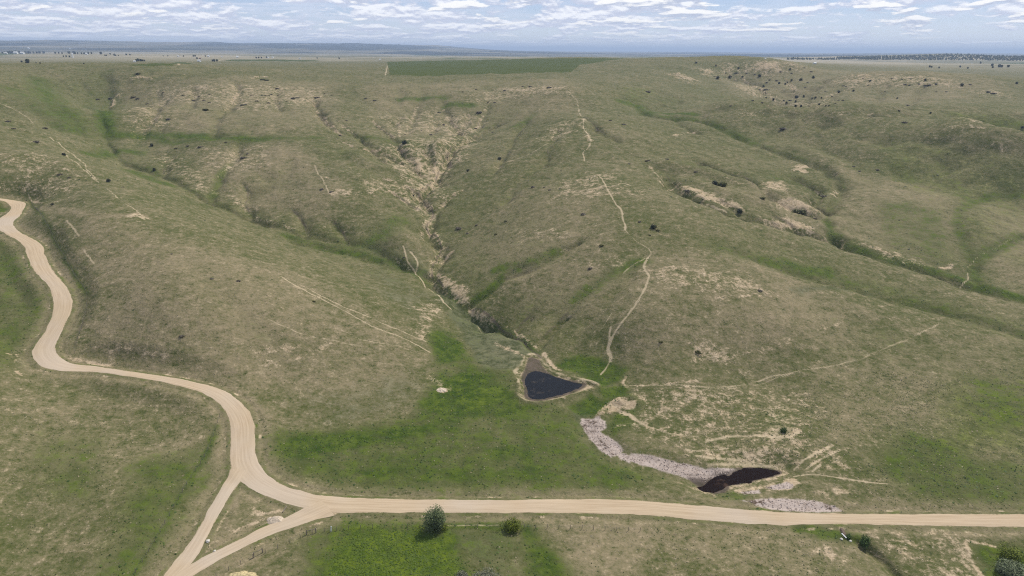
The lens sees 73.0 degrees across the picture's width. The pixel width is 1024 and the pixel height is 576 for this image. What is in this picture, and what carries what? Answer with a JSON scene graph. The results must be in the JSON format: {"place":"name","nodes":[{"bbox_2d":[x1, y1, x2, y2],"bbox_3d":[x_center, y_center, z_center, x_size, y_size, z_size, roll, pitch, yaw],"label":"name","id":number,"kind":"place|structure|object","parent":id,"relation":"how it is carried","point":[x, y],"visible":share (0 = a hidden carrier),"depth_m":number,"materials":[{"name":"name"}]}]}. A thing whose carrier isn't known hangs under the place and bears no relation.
{"place":"outdoors","nodes":[
{"label":"outdoors","id":0,"kind":"place"},
{"bbox_2d":[164,469,247,575],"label":"gravel track","id":1,"kind":"structure","parent":0,"point":[187,556],"depth_m":181.25,"materials":[{"name":"beige gravel"}]},
{"bbox_2d":[175,500,333,575],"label":"gravel track","id":2,"kind":"structure","parent":0,"point":[318,509],"depth_m":179.87,"materials":[{"name":"beige gravel"}]},
{"bbox_2d":[0,40,1023,575],"bbox_3d":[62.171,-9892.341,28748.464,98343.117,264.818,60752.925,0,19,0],"label":"ground","id":3,"kind":"structure","parent":0,"point":[972,150],"depth_m":298.37,"materials":[{"name":"green plant"}]},
{"bbox_2d":[31,202,86,352],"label":"wire fence","id":4,"kind":"object","parent":3,"relation":"on","point":[66,260],"visible":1,"depth_m":310.25,"materials":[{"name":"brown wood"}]},
{"bbox_2d":[132,420,217,575],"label":"wire fence","id":5,"kind":"object","parent":3,"relation":"on","point":[178,499],"visible":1,"depth_m":189.94,"materials":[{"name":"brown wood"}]},
{"bbox_2d":[228,571,256,575],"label":"soil heap","id":6,"kind":"object","parent":3,"relation":"on","point":[244,573],"visible":1,"depth_m":165.30,"materials":[{"name":"soil"}]},
{"bbox_2d":[267,516,283,523],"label":"gravel heap","id":7,"kind":"object","parent":3,"relation":"on","point":[273,519],"visible":1,"depth_m":184.33,"materials":[{"name":"beige gravel"}]},
{"bbox_2d":[215,523,640,575],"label":"wire fence","id":8,"kind":"object","parent":3,"relation":"on","point":[384,527],"visible":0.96,"depth_m":181.21,"materials":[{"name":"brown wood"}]},
{"bbox_2d":[422,504,445,532],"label":"willow tree","id":9,"kind":"object","parent":3,"relation":"on","point":[436,519],"visible":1,"depth_m":180.64,"materials":[{"name":"green plant"}]},
{"bbox_2d":[436,388,446,391],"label":"soil patch","id":10,"kind":"object","parent":3,"relation":"on","point":[441,389],"visible":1,"depth_m":253.00,"materials":[{"name":"beige soil"}]},
{"bbox_2d":[440,523,449,531],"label":"leafy shrub","id":11,"kind":"object","parent":3,"relation":"on","point":[445,526],"visible":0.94,"depth_m":182.07,"materials":[{"name":"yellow plant"}]},
{"bbox_2d":[456,570,467,575],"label":"leafy shrub","id":12,"kind":"object","parent":3,"relation":"on","point":[462,573],"visible":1,"depth_m":165.92,"materials":[{"name":"green plant"}]},
{"bbox_2d":[472,566,500,575],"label":"leafy shrub","id":13,"kind":"object","parent":3,"relation":"on","point":[482,573],"visible":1,"depth_m":165.27,"materials":[{"name":"green plant"}]},
{"bbox_2d":[53,177,932,559],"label":"pale stones","id":14,"kind":"object","parent":3,"relation":"on","point":[613,409],"visible":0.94,"depth_m":247.89,"materials":[{"name":"beige stone"}]},
{"bbox_2d":[3,65,1016,261],"bbox_3d":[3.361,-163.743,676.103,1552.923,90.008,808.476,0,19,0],"label":"scrub cover","id":15,"kind":"object","parent":3,"relation":"on","point":[473,153],"visible":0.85,"depth_m":574.97,"materials":[{"name":"green plant"}]},
{"bbox_2d":[499,516,522,533],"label":"leafy shrub","id":16,"kind":"object","parent":3,"relation":"on","point":[512,524],"visible":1,"depth_m":182.06,"materials":[{"name":"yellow plant"}]},
{"bbox_2d":[0,212,1023,575],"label":"lush grass","id":17,"kind":"structure","parent":3,"relation":"on","point":[496,438],"depth_m":218.18,"materials":[{"name":"green plant"}]},
{"bbox_2d":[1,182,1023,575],"bbox_3d":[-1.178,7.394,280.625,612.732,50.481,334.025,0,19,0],"label":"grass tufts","id":18,"kind":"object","parent":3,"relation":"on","point":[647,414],"visible":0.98,"depth_m":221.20,"materials":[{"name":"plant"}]},
{"bbox_2d":[317,520,1020,575],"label":"bright thicket","id":19,"kind":"object","parent":3,"relation":"on","point":[414,556],"visible":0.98,"depth_m":172.75,"materials":[{"name":"green plant"}]},
{"bbox_2d":[580,417,841,510],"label":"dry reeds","id":20,"kind":"object","parent":3,"relation":"on","point":[689,469],"visible":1,"depth_m":212.78,"materials":[{"name":"beige plant"}]},
{"bbox_2d":[715,182,726,186],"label":"leafy shrub","id":21,"kind":"object","parent":3,"relation":"on","point":[721,184],"visible":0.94,"depth_m":440.67,"materials":[{"name":"green plant"}]},
{"bbox_2d":[780,427,786,432],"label":"leafy shrub","id":22,"kind":"object","parent":3,"relation":"on","point":[783,430],"visible":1,"depth_m":225.67,"materials":[{"name":"green plant"}]},
{"bbox_2d":[793,209,806,214],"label":"leafy shrub","id":23,"kind":"object","parent":3,"relation":"on","point":[799,211],"visible":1,"depth_m":410.44,"materials":[{"name":"green plant"}]},
{"bbox_2d":[840,528,846,537],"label":"culvert","id":24,"kind":"object","parent":3,"relation":"on","point":[843,532],"visible":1,"depth_m":183.56,"materials":[{"name":"metal"}]},
{"bbox_2d":[859,534,871,548],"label":"leafy shrub","id":25,"kind":"object","parent":3,"relation":"on","point":[864,541],"visible":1,"depth_m":180.18,"materials":[{"name":"green plant"}]},
{"bbox_2d":[787,53,1023,60],"bbox_3d":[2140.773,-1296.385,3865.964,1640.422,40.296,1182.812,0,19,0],"label":"pine forest","id":26,"kind":"object","parent":3,"relation":"on","point":[931,57],"visible":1,"depth_m":3827.96,"materials":[{"name":"green plant"}]},
{"bbox_2d":[994,558,1023,575],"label":"willow tree","id":27,"kind":"object","parent":3,"relation":"on","point":[1010,567],"visible":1,"depth_m":170.64,"materials":[{"name":"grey plant"}]},
{"bbox_2d":[997,542,1023,561],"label":"leafy shrub","id":28,"kind":"object","parent":3,"relation":"on","point":[1010,553],"visible":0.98,"depth_m":175.22,"materials":[{"name":"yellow plant"}]},
{"bbox_2d":[0,198,1023,526],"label":"gravel road","id":29,"kind":"structure","parent":0,"point":[242,456],"depth_m":193.42,"materials":[{"name":"beige gravel"}]},
{"bbox_2d":[0,0,1023,53],"label":"sky","id":30,"kind":"structure","parent":0,"point":[756,26],"materials":[{"name":"white"}]},
{"bbox_2d":[525,371,581,398],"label":"stock pond water","id":31,"kind":"structure","parent":0,"point":[540,385],"depth_m":257.50,"materials":[{"name":"liquid"}]},
{"bbox_2d":[697,467,779,492],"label":"creek water","id":32,"kind":"structure","parent":0,"point":[721,482],"depth_m":208.22,"materials":[{"name":"black liquid"}]}
]}

